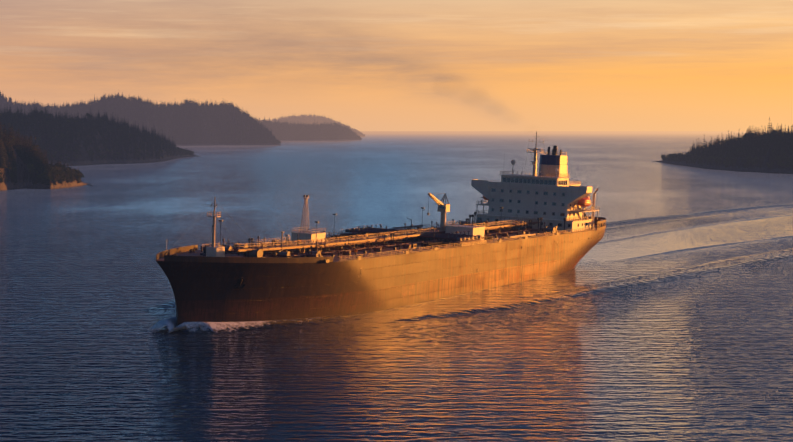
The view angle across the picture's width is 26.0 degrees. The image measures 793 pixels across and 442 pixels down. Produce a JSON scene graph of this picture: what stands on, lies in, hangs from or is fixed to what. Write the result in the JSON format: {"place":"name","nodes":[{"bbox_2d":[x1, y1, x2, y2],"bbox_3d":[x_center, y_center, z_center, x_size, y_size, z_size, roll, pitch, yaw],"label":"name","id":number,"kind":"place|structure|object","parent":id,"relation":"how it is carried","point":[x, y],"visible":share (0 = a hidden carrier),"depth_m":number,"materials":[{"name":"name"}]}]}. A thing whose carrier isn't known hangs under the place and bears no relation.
{"place":"outdoors","nodes":[
{"label":"outdoors","id":0,"kind":"place"},
{"bbox_2d":[0,149,91,190],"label":"headland","id":1,"kind":"structure","parent":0,"point":[22,182],"depth_m":1229.20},
{"bbox_2d":[0,117,199,165],"bbox_3d":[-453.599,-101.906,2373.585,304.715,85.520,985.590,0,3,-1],"label":"headland","id":2,"kind":"structure","parent":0,"point":[85,159],"depth_m":2122.63,"materials":[{"name":"plant"}]},
{"bbox_2d":[0,97,280,145],"bbox_3d":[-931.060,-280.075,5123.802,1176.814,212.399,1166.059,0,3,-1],"label":"headland","id":3,"kind":"structure","parent":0,"point":[204,141],"depth_m":4921.87,"materials":[{"name":"plant"}]},
{"bbox_2d":[257,121,359,140],"bbox_3d":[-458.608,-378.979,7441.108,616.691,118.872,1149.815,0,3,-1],"label":"headland","id":4,"kind":"structure","parent":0,"point":[307,138],"depth_m":7235.31,"materials":[{"name":"plant"}]},
{"bbox_2d":[271,116,364,136],"bbox_3d":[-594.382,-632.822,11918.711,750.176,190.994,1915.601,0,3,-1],"label":"trees","id":5,"kind":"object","parent":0,"point":[302,122],"visible":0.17,"depth_m":11681.17,"materials":[{"name":"plant"}]},
{"bbox_2d":[0,131,792,441],"bbox_3d":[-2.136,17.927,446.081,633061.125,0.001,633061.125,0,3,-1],"label":"sea","id":6,"kind":"structure","parent":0,"point":[87,354],"depth_m":372.05,"materials":[{"name":"blue liquid"}]},
{"bbox_2d":[156,131,605,333],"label":"tanker","id":7,"kind":"object","parent":6,"relation":"on","point":[530,227],"visible":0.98,"depth_m":413.13,"materials":[{"name":"paint"}]},
{"bbox_2d":[137,204,792,334],"bbox_3d":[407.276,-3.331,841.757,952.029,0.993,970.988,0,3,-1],"label":"wake waves","id":8,"kind":"object","parent":6,"relation":"on","point":[167,304],"visible":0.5,"depth_m":466.65,"materials":[{"name":"blue liquid"}]},
{"bbox_2d":[149,310,377,332],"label":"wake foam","id":9,"kind":"object","parent":8,"relation":"on","point":[170,323],"visible":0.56,"depth_m":354.08,"materials":[{"name":"white"}]},
{"bbox_2d":[651,142,792,173],"bbox_3d":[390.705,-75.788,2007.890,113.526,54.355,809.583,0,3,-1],"label":"island","id":10,"kind":"structure","parent":6,"relation":"on","point":[777,169],"depth_m":1739.03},
{"bbox_2d":[0,0,792,140],"label":"sky","id":11,"kind":"structure","parent":0,"point":[362,65],"materials":[{"name":"orange"}]}
]}

